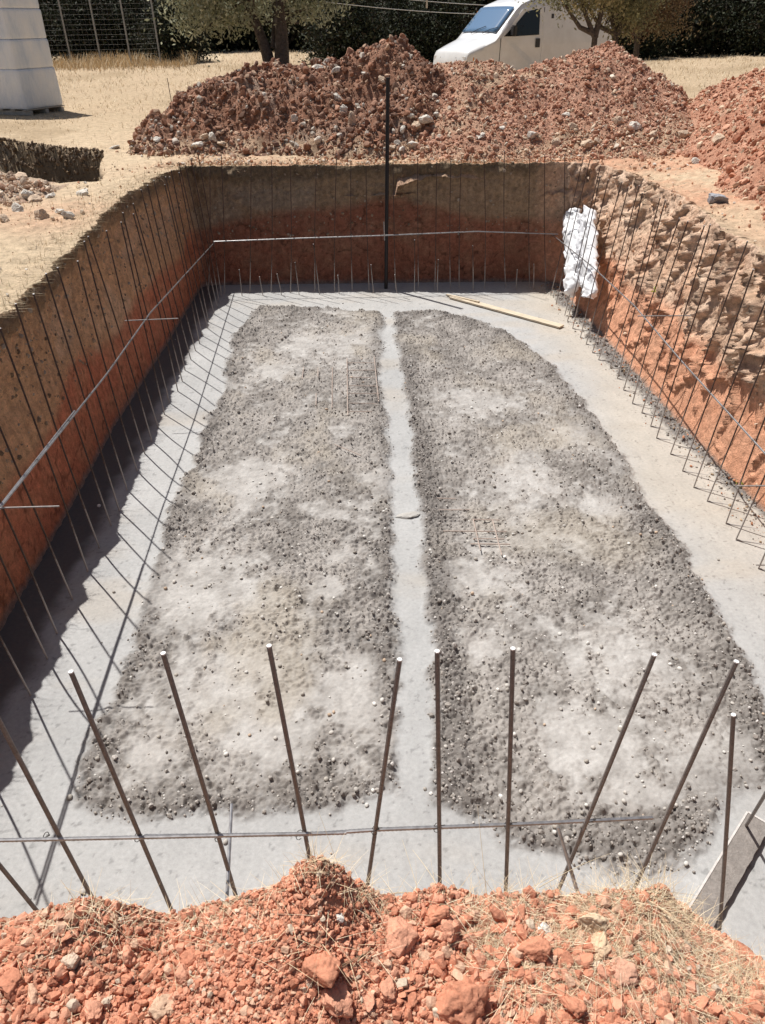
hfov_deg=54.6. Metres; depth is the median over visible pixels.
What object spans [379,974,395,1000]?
clod
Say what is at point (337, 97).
stone
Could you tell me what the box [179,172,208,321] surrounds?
rebar
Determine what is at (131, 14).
evergreen bush
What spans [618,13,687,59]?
evergreen bush
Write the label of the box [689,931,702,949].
clod
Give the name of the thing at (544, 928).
pebble
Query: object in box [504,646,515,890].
rebar
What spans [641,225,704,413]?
rebar
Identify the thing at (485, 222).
rebar
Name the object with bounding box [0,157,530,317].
dry grass
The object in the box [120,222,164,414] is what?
rebar
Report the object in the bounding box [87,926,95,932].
clod
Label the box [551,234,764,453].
horizontal rebar
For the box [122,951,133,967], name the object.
clod
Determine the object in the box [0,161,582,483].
embedded stones
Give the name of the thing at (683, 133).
stone
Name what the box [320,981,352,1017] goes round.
clod
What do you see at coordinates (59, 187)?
spoil heap
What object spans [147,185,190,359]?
rebar
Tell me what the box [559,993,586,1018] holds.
clod
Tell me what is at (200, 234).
rebar
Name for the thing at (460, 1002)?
clod
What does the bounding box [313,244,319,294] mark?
rebar
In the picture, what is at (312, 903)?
clod
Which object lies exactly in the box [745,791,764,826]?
rebar
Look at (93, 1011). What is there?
clod
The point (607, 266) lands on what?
rebar
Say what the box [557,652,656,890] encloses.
rebar
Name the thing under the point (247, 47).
evergreen tree
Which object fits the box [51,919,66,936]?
clod
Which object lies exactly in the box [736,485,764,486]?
short rebar
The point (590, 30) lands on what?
tree
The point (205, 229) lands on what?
rebar
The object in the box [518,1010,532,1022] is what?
clod
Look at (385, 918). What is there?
clod
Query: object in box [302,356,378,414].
rebar mesh
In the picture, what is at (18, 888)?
rebar
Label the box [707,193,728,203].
stone
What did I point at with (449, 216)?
rebar
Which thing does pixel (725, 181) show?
rubble
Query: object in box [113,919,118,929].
clod
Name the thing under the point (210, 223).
rebar
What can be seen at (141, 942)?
clod
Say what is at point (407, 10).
clothes line
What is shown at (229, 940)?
clod
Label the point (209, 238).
rebar
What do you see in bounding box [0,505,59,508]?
short rebar
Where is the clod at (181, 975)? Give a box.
[174,963,191,986]
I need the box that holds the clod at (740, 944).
[733,940,754,957]
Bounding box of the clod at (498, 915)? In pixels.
[489,907,507,922]
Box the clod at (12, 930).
[8,926,22,936]
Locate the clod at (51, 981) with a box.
[47,976,58,986]
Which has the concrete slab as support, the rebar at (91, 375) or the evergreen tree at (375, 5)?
the rebar at (91, 375)
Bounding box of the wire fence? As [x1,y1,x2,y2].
[42,0,160,65]
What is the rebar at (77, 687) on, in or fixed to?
on the concrete slab
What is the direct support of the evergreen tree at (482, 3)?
on the ground at (276, 258)
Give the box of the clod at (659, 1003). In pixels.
[654,993,671,1009]
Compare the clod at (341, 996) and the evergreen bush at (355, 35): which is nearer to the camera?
the clod at (341, 996)
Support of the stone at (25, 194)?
on the spoil heap at (59, 187)
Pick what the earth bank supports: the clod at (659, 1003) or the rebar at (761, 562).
the clod at (659, 1003)
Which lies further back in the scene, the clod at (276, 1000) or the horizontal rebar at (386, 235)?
the horizontal rebar at (386, 235)
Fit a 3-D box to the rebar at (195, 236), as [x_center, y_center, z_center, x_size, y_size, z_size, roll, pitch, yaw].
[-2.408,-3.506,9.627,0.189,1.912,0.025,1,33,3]
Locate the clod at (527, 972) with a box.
[523,969,531,984]
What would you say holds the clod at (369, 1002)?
on the earth bank
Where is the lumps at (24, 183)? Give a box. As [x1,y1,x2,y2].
[0,174,52,205]
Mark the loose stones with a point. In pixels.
(539, 159)
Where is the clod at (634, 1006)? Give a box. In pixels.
[627,999,643,1020]
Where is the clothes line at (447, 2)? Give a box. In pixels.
[416,0,478,4]
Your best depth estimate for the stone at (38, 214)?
7.59 m
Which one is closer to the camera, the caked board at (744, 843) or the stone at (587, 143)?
the caked board at (744, 843)
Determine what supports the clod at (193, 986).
on the earth bank
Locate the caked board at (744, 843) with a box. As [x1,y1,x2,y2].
[689,811,764,927]
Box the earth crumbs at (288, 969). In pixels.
[0,854,764,1023]
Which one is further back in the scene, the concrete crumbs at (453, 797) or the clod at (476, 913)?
the concrete crumbs at (453, 797)
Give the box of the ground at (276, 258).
[0,46,764,630]
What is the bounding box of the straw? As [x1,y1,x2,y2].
[0,828,764,1023]
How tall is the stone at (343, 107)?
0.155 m
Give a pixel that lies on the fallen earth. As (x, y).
(708, 463)
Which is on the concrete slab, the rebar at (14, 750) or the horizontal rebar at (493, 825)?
the rebar at (14, 750)
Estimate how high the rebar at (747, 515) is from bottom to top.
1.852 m
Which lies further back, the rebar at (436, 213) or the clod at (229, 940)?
the rebar at (436, 213)
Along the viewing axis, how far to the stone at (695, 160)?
9.74 m
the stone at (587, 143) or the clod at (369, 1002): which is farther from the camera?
the stone at (587, 143)
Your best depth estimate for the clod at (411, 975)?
1.43 m
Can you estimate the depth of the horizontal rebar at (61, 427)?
4.63 m
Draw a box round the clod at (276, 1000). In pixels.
[273,995,280,1004]
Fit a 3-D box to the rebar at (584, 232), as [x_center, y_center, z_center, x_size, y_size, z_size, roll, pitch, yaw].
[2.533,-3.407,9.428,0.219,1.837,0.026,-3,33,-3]
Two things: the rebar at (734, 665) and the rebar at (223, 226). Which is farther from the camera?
the rebar at (223, 226)
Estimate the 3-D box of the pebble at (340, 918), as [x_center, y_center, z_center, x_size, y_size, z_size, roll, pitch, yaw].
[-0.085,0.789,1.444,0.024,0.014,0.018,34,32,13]
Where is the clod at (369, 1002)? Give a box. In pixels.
[363,991,374,1012]
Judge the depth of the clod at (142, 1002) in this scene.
1.44 m
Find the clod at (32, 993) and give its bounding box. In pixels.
[27,983,38,1005]
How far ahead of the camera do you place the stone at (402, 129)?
11.10 m
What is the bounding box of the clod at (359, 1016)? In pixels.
[355,1012,362,1022]
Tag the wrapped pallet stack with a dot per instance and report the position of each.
(29, 85)
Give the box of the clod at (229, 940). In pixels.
[226,936,234,944]
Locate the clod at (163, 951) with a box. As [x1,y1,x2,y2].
[159,948,167,955]
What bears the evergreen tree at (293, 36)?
on the ground at (276, 258)
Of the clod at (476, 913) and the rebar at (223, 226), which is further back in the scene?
the rebar at (223, 226)
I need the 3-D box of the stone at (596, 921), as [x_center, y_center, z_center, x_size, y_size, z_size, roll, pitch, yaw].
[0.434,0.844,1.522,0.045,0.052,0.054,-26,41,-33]
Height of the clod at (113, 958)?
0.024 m
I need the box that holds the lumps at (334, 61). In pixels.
[132,33,444,159]
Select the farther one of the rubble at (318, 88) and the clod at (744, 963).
the rubble at (318, 88)
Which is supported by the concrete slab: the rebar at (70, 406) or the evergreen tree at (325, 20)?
the rebar at (70, 406)
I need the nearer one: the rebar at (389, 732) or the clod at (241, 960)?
the clod at (241, 960)
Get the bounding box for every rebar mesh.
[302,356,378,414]
[437,498,509,554]
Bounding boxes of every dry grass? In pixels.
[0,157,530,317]
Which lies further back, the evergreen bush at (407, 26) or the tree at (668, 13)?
the evergreen bush at (407, 26)
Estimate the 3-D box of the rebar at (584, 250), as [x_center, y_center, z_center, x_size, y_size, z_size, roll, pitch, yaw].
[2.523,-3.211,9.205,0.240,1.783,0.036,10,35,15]
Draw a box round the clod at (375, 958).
[371,953,379,965]
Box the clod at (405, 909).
[399,905,412,920]
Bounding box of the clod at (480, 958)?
[471,952,486,970]
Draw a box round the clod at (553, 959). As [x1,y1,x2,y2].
[549,955,557,965]
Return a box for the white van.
[433,0,611,69]
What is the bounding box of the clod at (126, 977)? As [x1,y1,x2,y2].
[120,973,132,982]
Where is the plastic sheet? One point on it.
(569, 282)
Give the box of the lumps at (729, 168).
[684,67,764,200]
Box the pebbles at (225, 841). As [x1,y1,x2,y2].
[1,285,764,906]
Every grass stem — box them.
[477,806,486,892]
[539,853,610,887]
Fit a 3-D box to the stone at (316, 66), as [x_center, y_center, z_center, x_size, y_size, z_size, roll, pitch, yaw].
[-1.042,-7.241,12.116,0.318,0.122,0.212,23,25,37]
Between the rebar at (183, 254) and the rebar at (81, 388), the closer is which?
the rebar at (81, 388)
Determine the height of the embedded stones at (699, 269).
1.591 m
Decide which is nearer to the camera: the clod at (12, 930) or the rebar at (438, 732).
the clod at (12, 930)
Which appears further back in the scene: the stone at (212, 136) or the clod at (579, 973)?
the stone at (212, 136)
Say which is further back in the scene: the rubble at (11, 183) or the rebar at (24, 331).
the rubble at (11, 183)
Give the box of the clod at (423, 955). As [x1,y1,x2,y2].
[419,949,430,960]
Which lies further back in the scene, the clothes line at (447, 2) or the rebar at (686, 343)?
the clothes line at (447, 2)
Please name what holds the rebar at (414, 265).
on the concrete slab
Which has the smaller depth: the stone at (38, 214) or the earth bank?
the earth bank
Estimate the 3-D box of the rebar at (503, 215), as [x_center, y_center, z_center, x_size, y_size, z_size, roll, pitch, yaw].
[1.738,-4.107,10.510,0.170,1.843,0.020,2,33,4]
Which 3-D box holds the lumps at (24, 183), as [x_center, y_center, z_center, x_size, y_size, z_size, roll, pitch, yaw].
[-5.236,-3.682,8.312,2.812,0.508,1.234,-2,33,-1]
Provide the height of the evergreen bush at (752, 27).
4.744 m
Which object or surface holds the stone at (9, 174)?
on the spoil heap at (59, 187)
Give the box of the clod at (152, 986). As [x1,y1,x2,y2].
[149,983,156,990]
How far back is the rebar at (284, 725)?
2.22 m
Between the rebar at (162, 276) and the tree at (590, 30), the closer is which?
the rebar at (162, 276)
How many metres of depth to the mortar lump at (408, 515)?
5.92 m
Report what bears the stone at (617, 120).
on the spoil heap at (596, 93)
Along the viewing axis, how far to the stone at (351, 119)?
11.12 m
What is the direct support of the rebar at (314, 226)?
on the concrete slab
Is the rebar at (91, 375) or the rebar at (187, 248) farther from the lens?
the rebar at (187, 248)
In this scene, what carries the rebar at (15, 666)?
on the concrete slab
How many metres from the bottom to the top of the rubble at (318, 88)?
2.224 m
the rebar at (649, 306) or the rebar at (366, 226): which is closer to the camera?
the rebar at (649, 306)
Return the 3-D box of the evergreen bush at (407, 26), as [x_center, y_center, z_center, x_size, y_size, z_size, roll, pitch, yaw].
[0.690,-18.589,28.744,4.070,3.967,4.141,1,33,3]
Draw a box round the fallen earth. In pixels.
[539,280,764,564]
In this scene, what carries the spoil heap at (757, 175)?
on the ground at (276, 258)
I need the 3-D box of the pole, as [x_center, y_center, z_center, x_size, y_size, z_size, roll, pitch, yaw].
[0.063,-4.460,10.304,0.107,2.739,0.058,-2,33,-1]
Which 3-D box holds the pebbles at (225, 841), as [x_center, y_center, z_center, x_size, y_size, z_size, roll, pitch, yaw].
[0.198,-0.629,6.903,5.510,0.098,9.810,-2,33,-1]
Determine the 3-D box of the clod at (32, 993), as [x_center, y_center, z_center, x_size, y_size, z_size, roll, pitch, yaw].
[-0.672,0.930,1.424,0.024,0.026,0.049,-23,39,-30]
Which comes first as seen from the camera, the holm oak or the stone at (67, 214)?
the stone at (67, 214)
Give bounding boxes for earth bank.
[0,860,764,1023]
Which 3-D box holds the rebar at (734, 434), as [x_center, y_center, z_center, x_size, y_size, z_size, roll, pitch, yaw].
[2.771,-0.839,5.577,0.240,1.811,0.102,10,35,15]
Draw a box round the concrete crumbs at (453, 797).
[75,281,764,882]
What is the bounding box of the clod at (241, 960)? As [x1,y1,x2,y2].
[236,954,246,967]
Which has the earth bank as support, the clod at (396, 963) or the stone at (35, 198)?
the clod at (396, 963)
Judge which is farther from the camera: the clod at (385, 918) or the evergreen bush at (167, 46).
the evergreen bush at (167, 46)
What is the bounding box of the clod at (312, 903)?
[307,897,320,908]
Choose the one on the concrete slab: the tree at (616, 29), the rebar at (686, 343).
the rebar at (686, 343)
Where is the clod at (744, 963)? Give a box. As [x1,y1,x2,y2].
[742,961,753,970]
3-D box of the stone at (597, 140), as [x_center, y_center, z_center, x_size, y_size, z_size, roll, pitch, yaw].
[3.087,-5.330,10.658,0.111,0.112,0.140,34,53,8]
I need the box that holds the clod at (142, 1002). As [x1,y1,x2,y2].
[136,999,148,1006]
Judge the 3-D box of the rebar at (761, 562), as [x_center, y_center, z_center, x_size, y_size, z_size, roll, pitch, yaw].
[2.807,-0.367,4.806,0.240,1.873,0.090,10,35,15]
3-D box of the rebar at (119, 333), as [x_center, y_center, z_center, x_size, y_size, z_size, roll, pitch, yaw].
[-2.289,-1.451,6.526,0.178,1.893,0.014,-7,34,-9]
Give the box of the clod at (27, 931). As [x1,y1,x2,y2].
[24,927,31,933]
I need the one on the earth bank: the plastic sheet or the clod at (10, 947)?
the clod at (10, 947)
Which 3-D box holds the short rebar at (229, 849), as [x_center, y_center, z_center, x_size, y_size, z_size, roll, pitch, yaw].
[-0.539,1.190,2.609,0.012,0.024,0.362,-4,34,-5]
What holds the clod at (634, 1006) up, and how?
on the earth bank
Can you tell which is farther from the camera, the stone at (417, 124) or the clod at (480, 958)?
the stone at (417, 124)
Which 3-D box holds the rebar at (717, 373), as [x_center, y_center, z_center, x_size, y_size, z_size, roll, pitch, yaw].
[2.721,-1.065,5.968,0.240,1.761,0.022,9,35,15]
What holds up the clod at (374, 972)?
on the earth bank
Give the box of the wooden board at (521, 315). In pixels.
[449,295,563,327]
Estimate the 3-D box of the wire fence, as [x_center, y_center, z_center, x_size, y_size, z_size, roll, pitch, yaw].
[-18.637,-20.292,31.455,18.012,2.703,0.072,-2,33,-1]
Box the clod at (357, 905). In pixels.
[354,901,360,910]
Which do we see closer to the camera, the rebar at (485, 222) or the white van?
the rebar at (485, 222)
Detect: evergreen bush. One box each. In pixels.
[37,0,130,61]
[38,0,76,61]
[77,0,174,59]
[120,0,223,62]
[287,0,405,66]
[363,0,449,62]
[404,0,481,62]
[612,1,650,54]
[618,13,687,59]
[653,0,743,56]
[685,0,761,54]
[707,0,764,56]
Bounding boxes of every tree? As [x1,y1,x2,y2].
[38,0,110,54]
[161,0,256,52]
[208,5,290,50]
[209,0,326,50]
[288,0,393,46]
[319,0,432,30]
[408,0,493,28]
[513,0,637,46]
[589,0,668,49]
[596,0,714,57]
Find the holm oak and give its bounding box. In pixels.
[143,0,362,66]
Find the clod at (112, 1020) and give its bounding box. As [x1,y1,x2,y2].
[109,1018,116,1023]
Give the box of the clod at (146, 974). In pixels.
[139,956,157,982]
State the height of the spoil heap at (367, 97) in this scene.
2.583 m
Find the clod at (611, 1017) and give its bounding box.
[604,1012,617,1022]
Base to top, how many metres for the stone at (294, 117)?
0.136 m
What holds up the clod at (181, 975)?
on the earth bank
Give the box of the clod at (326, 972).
[302,949,341,988]
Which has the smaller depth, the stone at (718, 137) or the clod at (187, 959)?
the clod at (187, 959)
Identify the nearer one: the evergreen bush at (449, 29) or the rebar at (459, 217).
the rebar at (459, 217)
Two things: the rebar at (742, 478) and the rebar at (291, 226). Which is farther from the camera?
the rebar at (291, 226)
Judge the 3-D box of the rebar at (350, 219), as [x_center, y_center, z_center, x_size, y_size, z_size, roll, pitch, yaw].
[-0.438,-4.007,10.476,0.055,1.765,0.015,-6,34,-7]
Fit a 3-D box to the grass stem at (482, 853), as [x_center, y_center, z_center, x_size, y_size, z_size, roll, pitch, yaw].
[0.221,0.784,1.615,0.002,0.210,0.182,-5,34,-6]
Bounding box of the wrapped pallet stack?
[0,0,64,115]
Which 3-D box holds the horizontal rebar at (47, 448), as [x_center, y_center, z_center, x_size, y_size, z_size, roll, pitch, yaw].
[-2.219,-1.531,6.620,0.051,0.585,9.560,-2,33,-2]
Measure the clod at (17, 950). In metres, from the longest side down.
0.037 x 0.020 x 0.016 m
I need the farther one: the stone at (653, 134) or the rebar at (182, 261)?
the stone at (653, 134)
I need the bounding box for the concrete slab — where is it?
[0,281,764,959]
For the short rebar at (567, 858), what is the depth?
2.54 m
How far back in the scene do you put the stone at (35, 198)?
8.37 m
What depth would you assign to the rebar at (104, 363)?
5.99 m
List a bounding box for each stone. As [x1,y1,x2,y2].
[0,214,9,222]
[4,171,14,181]
[11,203,23,211]
[15,172,28,179]
[21,189,33,198]
[28,194,42,201]
[34,209,49,219]
[45,192,55,198]
[55,209,64,213]
[61,211,74,218]
[61,952,79,969]
[76,188,88,195]
[148,994,175,1022]
[153,136,160,142]
[191,141,203,147]
[199,133,207,139]
[209,132,216,141]
[217,141,225,146]
[291,114,297,121]
[312,64,323,70]
[331,66,340,73]
[333,93,342,100]
[339,104,347,112]
[348,111,355,124]
[378,75,384,84]
[389,145,395,149]
[400,125,404,132]
[407,141,418,147]
[411,121,420,128]
[418,114,432,123]
[476,132,484,138]
[527,131,539,138]
[552,137,560,146]
[568,122,578,129]
[576,912,608,931]
[580,139,593,147]
[586,931,611,960]
[594,137,600,143]
[613,116,622,124]
[629,121,641,130]
[647,131,656,137]
[678,130,689,137]
[687,963,699,972]
[691,157,700,163]
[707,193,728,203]
[712,133,724,143]
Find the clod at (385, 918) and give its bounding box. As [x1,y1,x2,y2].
[380,914,389,927]
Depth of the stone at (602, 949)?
1.48 m
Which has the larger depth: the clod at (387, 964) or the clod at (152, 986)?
the clod at (152, 986)
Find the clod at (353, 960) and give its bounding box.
[350,956,357,964]
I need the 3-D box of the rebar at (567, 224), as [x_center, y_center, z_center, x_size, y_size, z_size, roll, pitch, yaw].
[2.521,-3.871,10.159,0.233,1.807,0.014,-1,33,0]
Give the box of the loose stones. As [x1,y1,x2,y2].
[0,71,764,295]
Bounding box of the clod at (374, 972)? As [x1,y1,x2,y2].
[370,969,377,976]
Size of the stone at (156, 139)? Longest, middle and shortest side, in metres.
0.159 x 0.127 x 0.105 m
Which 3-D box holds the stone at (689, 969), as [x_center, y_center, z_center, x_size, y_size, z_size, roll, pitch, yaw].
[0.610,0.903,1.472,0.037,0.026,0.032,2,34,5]
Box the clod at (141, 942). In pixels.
[137,936,150,951]
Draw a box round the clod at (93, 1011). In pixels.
[83,999,103,1023]
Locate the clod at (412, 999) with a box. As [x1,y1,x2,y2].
[407,992,418,1006]
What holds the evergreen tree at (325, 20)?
on the ground at (276, 258)
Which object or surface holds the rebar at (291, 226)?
on the concrete slab
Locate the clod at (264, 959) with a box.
[261,956,267,964]
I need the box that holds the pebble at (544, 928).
[538,922,551,933]
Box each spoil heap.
[0,171,69,201]
[127,39,442,195]
[392,44,694,195]
[680,70,764,220]
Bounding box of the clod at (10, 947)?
[5,942,16,952]
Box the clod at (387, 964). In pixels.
[382,959,392,969]
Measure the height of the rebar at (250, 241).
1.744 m
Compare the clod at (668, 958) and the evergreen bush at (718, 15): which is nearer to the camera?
the clod at (668, 958)
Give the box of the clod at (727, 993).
[721,988,730,999]
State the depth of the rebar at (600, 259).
8.70 m
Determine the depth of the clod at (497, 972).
1.45 m
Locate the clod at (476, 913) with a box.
[471,910,481,923]
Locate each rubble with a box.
[0,173,56,205]
[126,35,442,161]
[407,40,695,163]
[680,66,764,219]
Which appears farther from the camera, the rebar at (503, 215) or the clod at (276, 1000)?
the rebar at (503, 215)
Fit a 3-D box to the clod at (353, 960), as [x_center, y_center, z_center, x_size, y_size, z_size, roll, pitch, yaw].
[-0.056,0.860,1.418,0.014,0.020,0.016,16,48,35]
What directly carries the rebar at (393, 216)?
on the concrete slab
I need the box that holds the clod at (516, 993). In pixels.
[513,988,523,1002]
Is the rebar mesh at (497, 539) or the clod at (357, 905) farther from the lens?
the rebar mesh at (497, 539)
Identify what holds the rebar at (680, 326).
on the concrete slab
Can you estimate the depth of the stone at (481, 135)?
10.79 m
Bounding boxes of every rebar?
[0,242,214,506]
[0,328,88,571]
[0,410,74,504]
[0,426,73,599]
[0,500,57,633]
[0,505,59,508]
[0,555,48,659]
[0,636,31,695]
[0,717,94,897]
[0,831,345,842]
[0,862,38,910]
[15,303,99,547]
[33,293,111,525]
[45,273,119,510]
[57,267,127,490]
[68,670,172,911]
[77,261,137,470]
[83,241,144,453]
[87,236,152,441]
[106,230,158,427]
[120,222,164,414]
[122,212,169,402]
[125,318,177,320]
[133,203,182,380]
[133,214,177,391]
[141,189,184,369]
[144,815,652,839]
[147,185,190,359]
[153,180,195,350]
[160,651,237,895]
[164,184,199,343]
[165,177,202,335]
[171,170,207,328]
[178,162,213,313]
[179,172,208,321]
[185,165,217,306]
[191,159,219,301]
[197,151,221,296]
[208,166,210,294]
[214,231,557,241]
[221,156,224,293]
[225,803,232,899]
[250,163,251,284]
[266,644,310,858]
[271,160,272,289]
[290,164,291,292]
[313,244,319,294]
[314,165,316,285]
[334,155,336,291]
[350,160,352,290]
[366,173,369,290]
[366,657,401,884]
[393,162,395,290]
[414,240,414,291]
[417,157,418,289]
[434,162,436,288]
[435,649,441,882]
[449,160,450,288]
[459,159,461,287]
[484,161,485,288]
[503,151,505,287]
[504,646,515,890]
[528,156,529,286]
[544,154,545,285]
[551,157,583,293]
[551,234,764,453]
[556,159,590,303]
[556,827,578,894]
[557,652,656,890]
[564,155,564,263]
[564,165,600,315]
[567,176,600,321]
[572,180,608,329]
[580,182,621,337]
[586,187,628,344]
[592,185,639,352]
[598,193,642,359]
[610,197,660,367]
[617,200,665,379]
[623,218,679,391]
[631,659,738,889]
[632,221,688,405]
[638,315,690,316]
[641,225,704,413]
[650,224,710,427]
[656,244,720,440]
[670,241,747,457]
[682,269,753,474]
[693,302,764,491]
[707,357,764,505]
[717,713,735,931]
[725,417,764,528]
[735,474,764,544]
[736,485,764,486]
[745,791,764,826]
[758,552,764,569]
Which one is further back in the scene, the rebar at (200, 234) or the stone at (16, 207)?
the rebar at (200, 234)
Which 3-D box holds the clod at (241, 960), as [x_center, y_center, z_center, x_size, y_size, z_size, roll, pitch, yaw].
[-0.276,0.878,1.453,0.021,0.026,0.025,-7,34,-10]
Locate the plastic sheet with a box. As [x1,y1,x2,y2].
[562,205,599,298]
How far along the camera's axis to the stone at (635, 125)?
10.78 m
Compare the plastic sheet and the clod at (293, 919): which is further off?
the plastic sheet
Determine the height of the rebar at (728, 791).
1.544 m
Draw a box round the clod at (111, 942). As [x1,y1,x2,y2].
[109,936,116,946]
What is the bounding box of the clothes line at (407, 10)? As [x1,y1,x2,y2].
[331,2,470,13]
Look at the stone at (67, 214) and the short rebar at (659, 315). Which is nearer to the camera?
the short rebar at (659, 315)
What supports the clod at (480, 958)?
on the earth bank
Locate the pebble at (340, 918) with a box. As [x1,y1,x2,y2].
[335,913,343,922]
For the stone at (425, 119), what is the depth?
11.05 m
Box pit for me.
[0,137,103,181]
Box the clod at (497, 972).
[492,967,501,979]
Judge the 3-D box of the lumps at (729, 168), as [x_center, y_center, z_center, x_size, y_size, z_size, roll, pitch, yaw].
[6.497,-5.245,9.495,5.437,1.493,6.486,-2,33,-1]
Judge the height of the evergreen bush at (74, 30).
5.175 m
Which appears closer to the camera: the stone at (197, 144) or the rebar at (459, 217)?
the rebar at (459, 217)
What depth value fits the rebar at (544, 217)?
10.48 m
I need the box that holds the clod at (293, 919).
[291,916,299,924]
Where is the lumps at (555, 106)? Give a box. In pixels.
[404,41,688,162]
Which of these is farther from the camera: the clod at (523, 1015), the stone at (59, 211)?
the stone at (59, 211)
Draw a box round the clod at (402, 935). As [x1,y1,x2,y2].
[385,916,418,957]
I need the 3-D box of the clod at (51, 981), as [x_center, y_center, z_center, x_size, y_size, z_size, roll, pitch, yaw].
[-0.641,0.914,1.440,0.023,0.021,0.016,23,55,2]
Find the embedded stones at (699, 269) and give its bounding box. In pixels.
[535,161,764,484]
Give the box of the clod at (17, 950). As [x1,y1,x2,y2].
[12,946,28,954]
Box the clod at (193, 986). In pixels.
[192,982,202,992]
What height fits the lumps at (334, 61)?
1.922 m
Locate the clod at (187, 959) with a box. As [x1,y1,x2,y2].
[180,947,195,967]
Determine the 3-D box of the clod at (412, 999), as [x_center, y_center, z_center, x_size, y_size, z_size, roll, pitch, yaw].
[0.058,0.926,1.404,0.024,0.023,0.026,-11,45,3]
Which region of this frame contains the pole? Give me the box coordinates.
[384,77,389,288]
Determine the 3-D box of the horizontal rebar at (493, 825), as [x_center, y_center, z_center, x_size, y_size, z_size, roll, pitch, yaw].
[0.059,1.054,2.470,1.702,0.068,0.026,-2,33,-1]
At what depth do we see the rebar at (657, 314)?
7.08 m
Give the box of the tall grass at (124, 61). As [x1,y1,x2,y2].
[52,50,210,73]
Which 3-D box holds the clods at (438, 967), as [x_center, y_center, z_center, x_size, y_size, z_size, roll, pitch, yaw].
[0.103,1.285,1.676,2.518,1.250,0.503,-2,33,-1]
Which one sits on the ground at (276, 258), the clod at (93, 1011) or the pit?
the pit
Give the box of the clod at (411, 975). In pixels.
[403,972,415,983]
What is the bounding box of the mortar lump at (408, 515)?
[396,511,419,518]
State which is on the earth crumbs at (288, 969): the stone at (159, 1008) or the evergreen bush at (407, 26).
the stone at (159, 1008)
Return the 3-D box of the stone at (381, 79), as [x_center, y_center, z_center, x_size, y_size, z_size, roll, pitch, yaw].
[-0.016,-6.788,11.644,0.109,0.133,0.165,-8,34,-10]
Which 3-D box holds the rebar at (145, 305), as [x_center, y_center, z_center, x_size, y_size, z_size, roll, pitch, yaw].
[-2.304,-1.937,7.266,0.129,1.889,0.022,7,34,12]
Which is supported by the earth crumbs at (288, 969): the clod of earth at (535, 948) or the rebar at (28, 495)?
the clod of earth at (535, 948)
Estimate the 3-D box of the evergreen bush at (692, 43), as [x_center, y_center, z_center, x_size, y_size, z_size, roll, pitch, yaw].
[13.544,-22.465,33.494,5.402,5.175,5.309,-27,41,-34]
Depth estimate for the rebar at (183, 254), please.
8.89 m
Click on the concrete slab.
(98, 623)
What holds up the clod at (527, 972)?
on the earth bank
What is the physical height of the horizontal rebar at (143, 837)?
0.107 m
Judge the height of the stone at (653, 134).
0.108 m
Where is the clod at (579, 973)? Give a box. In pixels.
[573,969,583,981]
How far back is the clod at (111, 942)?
1.50 m
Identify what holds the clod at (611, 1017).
on the earth bank
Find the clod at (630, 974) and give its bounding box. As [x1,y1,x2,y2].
[609,956,638,987]
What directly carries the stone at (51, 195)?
on the ground at (276, 258)
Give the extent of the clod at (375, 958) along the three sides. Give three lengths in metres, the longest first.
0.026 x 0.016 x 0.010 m
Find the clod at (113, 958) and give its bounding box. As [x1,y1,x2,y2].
[108,953,117,962]
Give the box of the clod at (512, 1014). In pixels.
[506,1009,514,1016]
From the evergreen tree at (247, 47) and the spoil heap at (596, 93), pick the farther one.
the evergreen tree at (247, 47)
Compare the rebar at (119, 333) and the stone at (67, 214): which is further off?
the stone at (67, 214)
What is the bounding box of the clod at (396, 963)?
[393,959,399,967]
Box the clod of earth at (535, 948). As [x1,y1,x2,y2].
[517,935,550,961]
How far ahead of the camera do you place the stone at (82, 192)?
8.64 m
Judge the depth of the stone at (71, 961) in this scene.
1.45 m
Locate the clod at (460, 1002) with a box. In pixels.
[435,980,488,1023]
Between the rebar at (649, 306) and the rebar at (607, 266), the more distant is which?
the rebar at (607, 266)
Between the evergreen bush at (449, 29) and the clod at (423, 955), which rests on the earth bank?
the clod at (423, 955)
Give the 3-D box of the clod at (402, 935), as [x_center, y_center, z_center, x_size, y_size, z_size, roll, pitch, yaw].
[0.037,0.852,1.481,0.066,0.045,0.077,17,23,0]
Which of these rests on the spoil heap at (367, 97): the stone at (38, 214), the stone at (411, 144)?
the stone at (411, 144)
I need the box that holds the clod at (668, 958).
[665,954,673,961]
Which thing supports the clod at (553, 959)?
on the earth bank
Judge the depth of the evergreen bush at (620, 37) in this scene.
31.29 m
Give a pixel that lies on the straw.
(674, 913)
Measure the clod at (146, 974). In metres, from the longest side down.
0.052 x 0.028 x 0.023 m
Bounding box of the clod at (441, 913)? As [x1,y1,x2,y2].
[423,905,449,925]
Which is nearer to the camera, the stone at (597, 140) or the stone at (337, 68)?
the stone at (597, 140)
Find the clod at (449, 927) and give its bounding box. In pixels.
[440,917,461,941]
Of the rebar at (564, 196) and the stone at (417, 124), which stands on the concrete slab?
the rebar at (564, 196)
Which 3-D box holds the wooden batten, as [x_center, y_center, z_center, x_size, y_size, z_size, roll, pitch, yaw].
[1.135,-3.030,10.502,0.040,0.021,0.592,-29,40,-36]
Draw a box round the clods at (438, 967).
[0,855,764,1023]
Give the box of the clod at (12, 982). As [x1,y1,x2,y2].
[0,967,25,1002]

